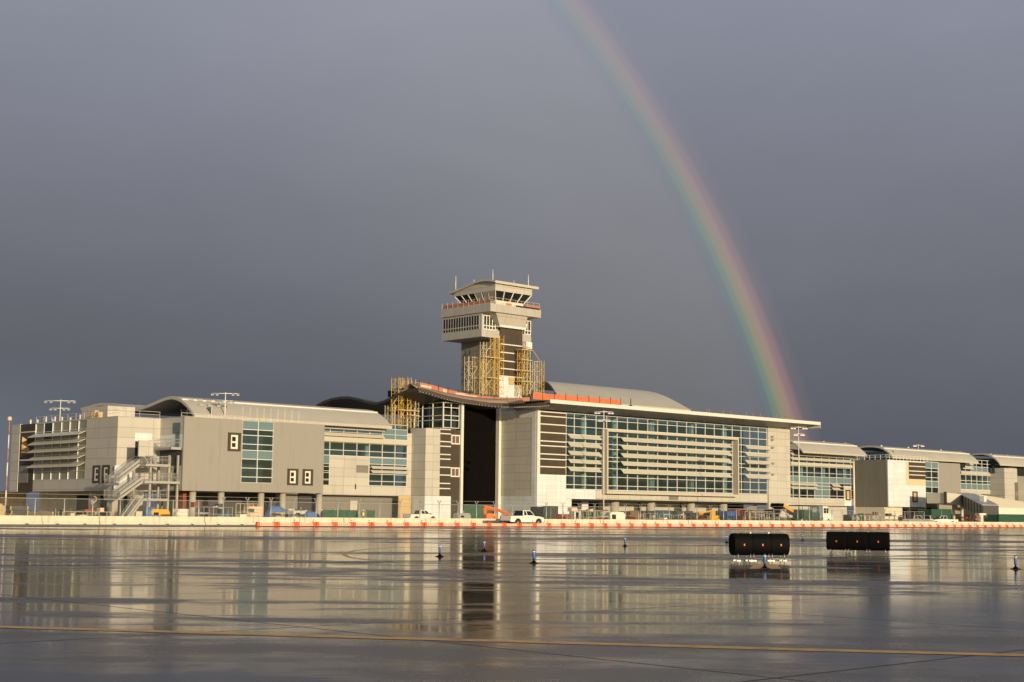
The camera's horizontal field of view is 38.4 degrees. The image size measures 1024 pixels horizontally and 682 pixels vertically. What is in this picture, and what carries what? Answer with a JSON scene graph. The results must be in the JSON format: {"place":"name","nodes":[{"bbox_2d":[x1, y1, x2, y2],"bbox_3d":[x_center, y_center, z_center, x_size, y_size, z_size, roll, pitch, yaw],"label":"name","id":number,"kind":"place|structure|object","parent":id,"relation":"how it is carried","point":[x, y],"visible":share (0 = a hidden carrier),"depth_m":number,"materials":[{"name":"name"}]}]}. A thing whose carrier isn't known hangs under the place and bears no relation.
{"place":"outdoors","nodes":[
{"label":"outdoors","id":0,"kind":"place"},
{"bbox_2d":[0,491,28,514],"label":"storage building","id":1,"kind":"structure","parent":0,"point":[14,499],"depth_m":240.38,"materials":[{"name":"beige metal"}]},
{"bbox_2d":[236,502,257,516],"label":"supply rack","id":2,"kind":"object","parent":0,"point":[244,514],"visible":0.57,"depth_m":189.06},
{"bbox_2d":[284,509,305,516],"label":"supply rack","id":3,"kind":"object","parent":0,"point":[286,515],"visible":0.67,"depth_m":191.38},
{"bbox_2d":[453,510,470,517],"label":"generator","id":4,"kind":"object","parent":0,"point":[463,515],"visible":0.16,"depth_m":231.93,"materials":[{"name":"metal"}]},
{"bbox_2d":[0,526,1006,527],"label":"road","id":5,"kind":"structure","parent":0,"point":[390,526],"depth_m":152.07,"materials":[{"name":"asphalt"}]},
{"bbox_2d":[0,509,1023,681],"bbox_3d":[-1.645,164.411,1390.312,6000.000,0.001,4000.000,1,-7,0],"label":"ground","id":6,"kind":"structure","parent":0,"point":[813,592],"depth_m":24.21,"materials":[{"name":"concrete"}]},
{"bbox_2d":[342,547,555,562],"bbox_3d":[-0.268,7.931,54.849,11.967,0.001,19.537,1,-7,0],"label":"taxi line","id":7,"kind":"object","parent":6,"relation":"on","point":[344,554],"visible":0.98,"depth_m":50.76,"materials":[{"name":"yellow paint"}]},
{"bbox_2d":[9,555,991,565],"bbox_3d":[4.052,7.418,50.104,41.960,0.001,0.931,5,-8,-33],"label":"pavement joint","id":8,"kind":"object","parent":6,"relation":"on","point":[449,560],"visible":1,"depth_m":45.08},
{"bbox_2d":[0,626,1023,655],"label":"taxi line","id":9,"kind":"object","parent":6,"relation":"on","point":[624,644],"visible":1,"depth_m":17.32,"materials":[{"name":"yellow paint"}]},
{"bbox_2d":[425,563,993,567],"bbox_3d":[7.057,6.813,44.682,20.544,0.001,3.260,2,-7,-8],"label":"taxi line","id":10,"kind":"object","parent":6,"relation":"on","point":[692,563],"visible":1,"depth_m":45.26,"materials":[{"name":"yellow paint"}]},
{"bbox_2d":[729,532,789,560],"bbox_3d":[8.391,6.967,49.944,1.988,0.948,0.610,2,-7,-14],"label":"covered sign","id":11,"kind":"object","parent":6,"relation":"on","point":[753,544],"visible":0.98,"depth_m":49.72,"materials":[{"name":"black metal"}]},
{"bbox_2d":[749,564,780,568],"bbox_3d":[7.635,6.739,44.005,0.905,0.001,4.389,-1,-7,12],"label":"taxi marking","id":12,"kind":"object","parent":6,"relation":"on","point":[759,566],"visible":0.8,"depth_m":43.89,"materials":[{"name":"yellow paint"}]},
{"bbox_2d":[826,531,889,554],"bbox_3d":[13.834,8.066,58.850,2.438,0.948,0.610,-2,-7,19],"label":"covered sign","id":13,"kind":"object","parent":6,"relation":"on","point":[865,541],"visible":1,"depth_m":58.63,"materials":[{"name":"black metal"}]},
{"bbox_2d":[0,524,1023,527],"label":"pavement","id":14,"kind":"structure","parent":0,"point":[254,525],"depth_m":146.25,"materials":[{"name":"concrete"}]},
{"bbox_2d":[0,515,41,523],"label":"concrete barrier","id":15,"kind":"object","parent":14,"relation":"on","point":[14,519],"visible":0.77,"depth_m":141.60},
{"bbox_2d":[42,516,98,523],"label":"concrete barrier","id":16,"kind":"object","parent":14,"relation":"on","point":[70,519],"visible":0.88,"depth_m":145.19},
{"bbox_2d":[99,516,153,524],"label":"concrete barrier","id":17,"kind":"object","parent":14,"relation":"on","point":[136,520],"visible":1,"depth_m":149.35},
{"bbox_2d":[153,516,204,524],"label":"concrete barrier","id":18,"kind":"object","parent":14,"relation":"on","point":[166,520],"visible":1,"depth_m":153.35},
{"bbox_2d":[204,517,253,524],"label":"concrete barrier","id":19,"kind":"object","parent":14,"relation":"on","point":[228,520],"visible":1,"depth_m":157.56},
{"bbox_2d":[255,519,276,525],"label":"barricade","id":20,"kind":"object","parent":14,"relation":"on","point":[274,523],"visible":1,"depth_m":148.95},
{"bbox_2d":[253,517,299,524],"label":"concrete barrier","id":21,"kind":"object","parent":14,"relation":"on","point":[277,519],"visible":0.66,"depth_m":161.75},
{"bbox_2d":[299,517,343,522],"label":"concrete barrier","id":22,"kind":"object","parent":14,"relation":"on","point":[316,519],"visible":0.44,"depth_m":165.79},
{"bbox_2d":[343,518,385,522],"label":"concrete barrier","id":23,"kind":"object","parent":14,"relation":"on","point":[365,520],"visible":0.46,"depth_m":169.96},
{"bbox_2d":[386,518,425,522],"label":"concrete barrier","id":24,"kind":"object","parent":14,"relation":"on","point":[401,520],"visible":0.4,"depth_m":174.20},
{"bbox_2d":[425,518,463,522],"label":"concrete barrier","id":25,"kind":"object","parent":14,"relation":"on","point":[443,520],"visible":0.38,"depth_m":178.36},
{"bbox_2d":[0,493,924,520],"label":"chain link fence","id":26,"kind":"object","parent":14,"relation":"on","point":[512,505],"visible":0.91,"depth_m":177.14,"materials":[{"name":"grey"}]},
{"bbox_2d":[464,518,499,522],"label":"concrete barrier","id":27,"kind":"object","parent":14,"relation":"on","point":[468,520],"visible":0.44,"depth_m":182.27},
{"bbox_2d":[499,510,544,523],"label":"pickup truck","id":28,"kind":"object","parent":14,"relation":"on","point":[525,516],"visible":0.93,"depth_m":179.35,"materials":[{"name":"white metal"}]},
{"bbox_2d":[541,519,568,523],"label":"concrete barrier","id":29,"kind":"object","parent":14,"relation":"on","point":[556,521],"visible":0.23,"depth_m":191.15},
{"bbox_2d":[568,519,599,523],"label":"concrete barrier","id":30,"kind":"object","parent":14,"relation":"on","point":[585,521],"visible":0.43,"depth_m":194.90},
{"bbox_2d":[600,519,630,523],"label":"concrete barrier","id":31,"kind":"object","parent":14,"relation":"on","point":[613,521],"visible":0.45,"depth_m":198.83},
{"bbox_2d":[631,520,659,523],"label":"concrete barrier","id":32,"kind":"object","parent":14,"relation":"on","point":[644,521],"visible":0.41,"depth_m":203.12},
{"bbox_2d":[659,511,685,519],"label":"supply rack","id":33,"kind":"object","parent":14,"relation":"on","point":[675,513],"visible":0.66,"depth_m":227.93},
{"bbox_2d":[660,520,687,523],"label":"concrete barrier","id":34,"kind":"object","parent":14,"relation":"on","point":[673,521],"visible":0.48,"depth_m":207.30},
{"bbox_2d":[686,513,705,519],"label":"supply rack","id":35,"kind":"object","parent":14,"relation":"on","point":[692,515],"visible":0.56,"depth_m":229.18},
{"bbox_2d":[688,520,714,523],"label":"concrete barrier","id":36,"kind":"object","parent":14,"relation":"on","point":[701,521],"visible":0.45,"depth_m":211.27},
{"bbox_2d":[715,520,740,523],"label":"concrete barrier","id":37,"kind":"object","parent":14,"relation":"on","point":[727,521],"visible":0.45,"depth_m":215.52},
{"bbox_2d":[741,520,766,523],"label":"concrete barrier","id":38,"kind":"object","parent":14,"relation":"on","point":[753,521],"visible":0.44,"depth_m":219.65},
{"bbox_2d":[766,520,790,523],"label":"concrete barrier","id":39,"kind":"object","parent":14,"relation":"on","point":[777,522],"visible":0.45,"depth_m":223.58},
{"bbox_2d":[790,521,813,524],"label":"concrete barrier","id":40,"kind":"object","parent":14,"relation":"on","point":[803,522],"visible":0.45,"depth_m":228.02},
{"bbox_2d":[814,521,836,524],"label":"concrete barrier","id":41,"kind":"object","parent":14,"relation":"on","point":[824,522],"visible":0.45,"depth_m":232.04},
{"bbox_2d":[837,521,858,524],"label":"concrete barrier","id":42,"kind":"object","parent":14,"relation":"on","point":[849,522],"visible":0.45,"depth_m":236.17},
{"bbox_2d":[854,512,882,520],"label":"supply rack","id":43,"kind":"object","parent":14,"relation":"on","point":[862,518],"visible":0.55,"depth_m":260.41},
{"bbox_2d":[858,521,878,524],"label":"concrete barrier","id":44,"kind":"object","parent":14,"relation":"on","point":[868,522],"visible":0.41,"depth_m":240.37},
{"bbox_2d":[879,521,899,524],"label":"concrete barrier","id":45,"kind":"object","parent":14,"relation":"on","point":[888,522],"visible":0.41,"depth_m":244.48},
{"bbox_2d":[899,521,918,524],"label":"concrete barrier","id":46,"kind":"object","parent":14,"relation":"on","point":[908,522],"visible":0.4,"depth_m":248.56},
{"bbox_2d":[903,515,932,521],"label":"pickup truck","id":47,"kind":"object","parent":14,"relation":"on","point":[919,518],"visible":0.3,"depth_m":273.43,"materials":[{"name":"white metal"}]},
{"bbox_2d":[958,515,980,521],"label":"supply rack","id":48,"kind":"object","parent":14,"relation":"on","point":[968,516],"visible":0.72,"depth_m":287.82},
{"bbox_2d":[987,514,1023,521],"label":"container","id":49,"kind":"object","parent":14,"relation":"on","point":[1007,518],"visible":0.65,"depth_m":290.03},
{"bbox_2d":[0,0,1023,516],"label":"sky","id":50,"kind":"structure","parent":0,"point":[805,210],"materials":[{"name":"grey"}]},
{"bbox_2d":[530,506,557,518],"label":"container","id":51,"kind":"object","parent":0,"point":[551,509],"visible":0.51,"depth_m":237.58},
{"bbox_2d":[316,381,820,518],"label":"terminal hall","id":52,"kind":"structure","parent":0,"point":[664,452],"depth_m":268.51,"materials":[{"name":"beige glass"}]},
{"bbox_2d":[385,377,419,430],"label":"scaffold","id":53,"kind":"object","parent":52,"relation":"on","point":[400,388],"visible":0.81,"depth_m":255.94,"materials":[{"name":"yellow metal"}]},
{"bbox_2d":[400,402,443,427],"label":"window","id":54,"kind":"structure","parent":52,"relation":"in","point":[436,409],"depth_m":258.18,"materials":[{"name":"white glass"}]},
{"bbox_2d":[442,402,459,428],"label":"window","id":55,"kind":"structure","parent":52,"relation":"in","point":[451,410],"depth_m":256.36,"materials":[{"name":"white glass"}]},
{"bbox_2d":[450,467,459,476],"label":"window","id":56,"kind":"structure","parent":52,"relation":"in","point":[454,471],"depth_m":255.30,"materials":[{"name":"white metal"}]},
{"bbox_2d":[451,435,459,444],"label":"window","id":57,"kind":"structure","parent":52,"relation":"in","point":[455,439],"depth_m":255.99,"materials":[{"name":"white metal"}]},
{"bbox_2d":[464,357,472,390],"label":"scaffold","id":58,"kind":"object","parent":52,"relation":"on","point":[468,368],"visible":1,"depth_m":267.18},
{"bbox_2d":[419,380,529,400],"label":"safety netting","id":59,"kind":"object","parent":52,"relation":"on","point":[437,388],"visible":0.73,"depth_m":259.69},
{"bbox_2d":[471,355,487,394],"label":"scaffold","id":60,"kind":"object","parent":52,"relation":"on","point":[476,367],"visible":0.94,"depth_m":267.73,"materials":[{"name":"yellow metal"}]},
{"bbox_2d":[441,274,540,400],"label":"control tower","id":61,"kind":"structure","parent":52,"relation":"on","point":[484,311],"depth_m":275.74,"materials":[{"name":"concrete"}]},
{"bbox_2d":[443,315,479,332],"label":"window frame","id":62,"kind":"structure","parent":61,"relation":"in","point":[476,325],"depth_m":275.30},
{"bbox_2d":[484,316,494,329],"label":"window","id":63,"kind":"structure","parent":61,"relation":"in","point":[484,316],"depth_m":272.56,"materials":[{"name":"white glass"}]},
{"bbox_2d":[483,315,495,330],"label":"window frame","id":64,"kind":"structure","parent":61,"relation":"in","point":[486,325],"depth_m":272.43,"materials":[{"name":"white metal"}]},
{"bbox_2d":[479,336,503,395],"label":"scaffold","id":65,"kind":"object","parent":52,"relation":"on","point":[493,358],"visible":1,"depth_m":268.62,"materials":[{"name":"yellow metal"}]},
{"bbox_2d":[516,346,532,395],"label":"scaffold","id":66,"kind":"object","parent":52,"relation":"on","point":[524,381],"visible":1,"depth_m":275.11,"materials":[{"name":"yellow metal"}]},
{"bbox_2d":[529,352,544,393],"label":"scaffold","id":67,"kind":"object","parent":52,"relation":"on","point":[534,384],"visible":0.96,"depth_m":277.94,"materials":[{"name":"yellow metal"}]},
{"bbox_2d":[532,390,620,404],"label":"safety netting","id":68,"kind":"object","parent":52,"relation":"on","point":[542,396],"visible":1,"depth_m":257.00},
{"bbox_2d":[619,511,645,519],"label":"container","id":69,"kind":"object","parent":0,"point":[632,513],"visible":0.26,"depth_m":236.81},
{"bbox_2d":[639,511,657,519],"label":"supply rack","id":70,"kind":"object","parent":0,"point":[651,517],"visible":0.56,"depth_m":226.64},
{"bbox_2d":[646,510,670,519],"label":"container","id":71,"kind":"object","parent":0,"point":[659,512],"visible":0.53,"depth_m":238.10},
{"bbox_2d":[884,513,904,520],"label":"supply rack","id":72,"kind":"object","parent":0,"point":[890,514],"visible":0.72,"depth_m":264.18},
{"bbox_2d":[927,491,1023,521],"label":"boarding bridge","id":73,"kind":"structure","parent":0,"point":[974,503],"depth_m":326.81,"materials":[{"name":"metal"}]},
{"label":"terrain","id":74,"kind":"structure","parent":0,"visible":0},
{"bbox_2d":[5,416,11,510],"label":"warning mast","id":75,"kind":"object","parent":74,"relation":"on","point":[9,418],"visible":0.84,"depth_m":222.74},
{"bbox_2d":[44,400,75,515],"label":"floodlight pole","id":76,"kind":"object","parent":74,"relation":"on","point":[51,401],"visible":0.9,"depth_m":228.95,"materials":[{"name":"white metal"}]},
{"bbox_2d":[58,508,103,515],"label":"supply rack","id":77,"kind":"object","parent":74,"relation":"on","point":[61,511],"visible":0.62,"depth_m":168.74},
{"bbox_2d":[9,406,239,515],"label":"office building","id":78,"kind":"structure","parent":74,"relation":"on","point":[89,451],"depth_m":215.51,"materials":[{"name":"concrete"}]},
{"bbox_2d":[33,420,86,479],"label":"window","id":79,"kind":"structure","parent":78,"relation":"in","point":[75,472],"depth_m":218.74,"materials":[{"name":"grey glass"}]},
{"bbox_2d":[92,465,100,482],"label":"window","id":80,"kind":"structure","parent":78,"relation":"in","point":[96,468],"depth_m":209.85,"materials":[{"name":"black glass"}]},
{"bbox_2d":[102,465,109,482],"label":"window","id":81,"kind":"structure","parent":78,"relation":"in","point":[105,468],"depth_m":207.94,"materials":[{"name":"black glass"}]},
{"bbox_2d":[104,439,180,515],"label":"open staircase","id":82,"kind":"structure","parent":74,"relation":"on","point":[146,448],"depth_m":203.33,"materials":[{"name":"metal"}]},
{"bbox_2d":[151,508,169,515],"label":"generator","id":83,"kind":"object","parent":74,"relation":"on","point":[161,512],"visible":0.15,"depth_m":184.40,"materials":[{"name":"metal"}]},
{"bbox_2d":[189,502,232,516],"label":"supply rack","id":84,"kind":"object","parent":74,"relation":"on","point":[220,511],"visible":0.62,"depth_m":183.42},
{"bbox_2d":[81,396,411,517],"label":"concourse wing","id":85,"kind":"structure","parent":74,"relation":"on","point":[282,454],"depth_m":222.00,"materials":[{"name":"concrete"}]},
{"bbox_2d":[172,422,179,480],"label":"door","id":86,"kind":"structure","parent":85,"relation":"in","point":[176,426],"depth_m":207.56,"materials":[{"name":"green glass"}]},
{"bbox_2d":[211,392,239,415],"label":"floodlight pole","id":87,"kind":"object","parent":85,"relation":"on","point":[225,393],"visible":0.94,"depth_m":226.38,"materials":[{"name":"white metal"}]},
{"bbox_2d":[227,432,240,450],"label":"window","id":88,"kind":"structure","parent":85,"relation":"in","point":[234,439],"depth_m":211.88,"materials":[{"name":"white glass"}]},
{"bbox_2d":[241,420,273,482],"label":"window","id":89,"kind":"structure","parent":85,"relation":"in","point":[257,454],"depth_m":214.77,"materials":[{"name":"teal glass"}]},
{"bbox_2d":[287,469,298,484],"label":"window","id":90,"kind":"structure","parent":85,"relation":"in","point":[292,474],"depth_m":218.32,"materials":[{"name":"white glass"}]},
{"bbox_2d":[302,469,312,485],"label":"window","id":91,"kind":"structure","parent":85,"relation":"in","point":[307,474],"depth_m":220.19,"materials":[{"name":"white glass"}]},
{"bbox_2d":[323,455,329,484],"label":"window","id":92,"kind":"structure","parent":85,"relation":"in","point":[326,457],"depth_m":241.18,"materials":[{"name":"teal glass"}]},
{"bbox_2d":[324,441,407,458],"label":"window","id":93,"kind":"structure","parent":85,"relation":"in","point":[329,449],"depth_m":247.29,"materials":[{"name":"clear glass"}]},
{"bbox_2d":[328,424,407,440],"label":"window","id":94,"kind":"structure","parent":85,"relation":"in","point":[390,434],"depth_m":251.28,"materials":[{"name":"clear glass"}]},
{"bbox_2d":[369,457,406,486],"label":"window","id":95,"kind":"structure","parent":85,"relation":"in","point":[372,460],"depth_m":249.93,"materials":[{"name":"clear glass"}]},
{"bbox_2d":[264,505,286,516],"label":"tarpaulin","id":96,"kind":"object","parent":74,"relation":"on","point":[274,508],"visible":0.4,"depth_m":201.06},
{"bbox_2d":[322,509,357,517],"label":"debris screen","id":97,"kind":"object","parent":74,"relation":"on","point":[328,513],"visible":0.48,"depth_m":206.80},
{"bbox_2d":[403,510,436,517],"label":"pickup truck","id":98,"kind":"object","parent":74,"relation":"on","point":[423,513],"visible":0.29,"depth_m":240.24,"materials":[{"name":"white metal"}]},
{"bbox_2d":[482,505,513,518],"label":"boom lift","id":99,"kind":"object","parent":74,"relation":"on","point":[485,515],"visible":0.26,"depth_m":212.35,"materials":[{"name":"metal"}]},
{"bbox_2d":[554,511,570,518],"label":"generator","id":100,"kind":"object","parent":74,"relation":"on","point":[557,516],"visible":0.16,"depth_m":224.62,"materials":[{"name":"metal"}]},
{"bbox_2d":[568,507,593,518],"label":"supply rack","id":101,"kind":"object","parent":74,"relation":"on","point":[581,511],"visible":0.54,"depth_m":213.68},
{"bbox_2d":[594,410,613,517],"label":"floodlight pole","id":102,"kind":"object","parent":74,"relation":"on","point":[603,419],"visible":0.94,"depth_m":221.28,"materials":[{"name":"white metal"}]},
{"bbox_2d":[606,509,624,518],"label":"generator","id":103,"kind":"object","parent":74,"relation":"on","point":[617,515],"visible":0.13,"depth_m":227.14,"materials":[{"name":"metal"}]},
{"bbox_2d":[697,510,719,519],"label":"boom lift","id":104,"kind":"object","parent":74,"relation":"on","point":[714,516],"visible":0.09,"depth_m":249.56,"materials":[{"name":"metal"}]},
{"bbox_2d":[718,511,735,519],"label":"container","id":105,"kind":"object","parent":74,"relation":"on","point":[727,517],"visible":0.6,"depth_m":250.23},
{"bbox_2d":[727,509,746,519],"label":"container","id":106,"kind":"object","parent":74,"relation":"on","point":[741,515],"visible":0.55,"depth_m":263.42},
{"bbox_2d":[764,503,796,520],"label":"belt loader","id":107,"kind":"object","parent":74,"relation":"on","point":[781,506],"visible":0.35,"depth_m":255.18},
{"bbox_2d":[790,426,806,508],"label":"floodlight pole","id":108,"kind":"object","parent":74,"relation":"on","point":[798,433],"visible":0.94,"depth_m":261.47,"materials":[{"name":"white metal"}]},
{"bbox_2d":[789,505,832,520],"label":"service truck","id":109,"kind":"object","parent":74,"relation":"on","point":[814,515],"visible":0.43,"depth_m":258.34,"materials":[{"name":"green metal"}]},
{"bbox_2d":[744,439,1023,520],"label":"concourse wing","id":110,"kind":"structure","parent":74,"relation":"on","point":[895,480],"depth_m":332.61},
{"bbox_2d":[790,465,843,498],"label":"window","id":111,"kind":"structure","parent":110,"relation":"in","point":[824,491],"depth_m":325.58,"materials":[{"name":"teal glass"}]},
{"bbox_2d":[843,468,852,485],"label":"window","id":112,"kind":"structure","parent":110,"relation":"in","point":[846,480],"depth_m":332.49,"materials":[{"name":"teal glass"}]},
{"bbox_2d":[924,461,938,501],"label":"window","id":113,"kind":"structure","parent":110,"relation":"in","point":[931,465],"depth_m":339.87,"materials":[{"name":"teal glass"}]},
{"bbox_2d":[960,474,989,489],"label":"window","id":114,"kind":"structure","parent":110,"relation":"in","point":[964,486],"depth_m":370.33,"materials":[{"name":"teal glass"}]},
{"bbox_2d":[959,460,991,472],"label":"window","id":115,"kind":"structure","parent":110,"relation":"in","point":[976,469],"depth_m":372.64,"materials":[{"name":"glass"}]},
{"bbox_2d":[918,509,951,518],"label":"container","id":116,"kind":"object","parent":74,"relation":"on","point":[933,513],"visible":0.47,"depth_m":291.74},
{"bbox_2d":[934,516,957,521],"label":"pickup truck","id":117,"kind":"object","parent":74,"relation":"on","point":[941,519],"visible":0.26,"depth_m":283.24,"materials":[{"name":"white metal"}]},
{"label":"crate","id":118,"kind":"object","parent":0,"visible":0},
{"bbox_2d":[5,510,28,513],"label":"crate","id":119,"kind":"object","parent":118,"relation":"on","point":[15,511],"visible":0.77,"depth_m":163.43,"materials":[{"name":"grey wood"}]},
{"bbox_2d":[6,506,28,509],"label":"crate","id":120,"kind":"object","parent":119,"relation":"on","point":[17,507],"visible":0.84,"depth_m":163.53,"materials":[{"name":"grey wood"}]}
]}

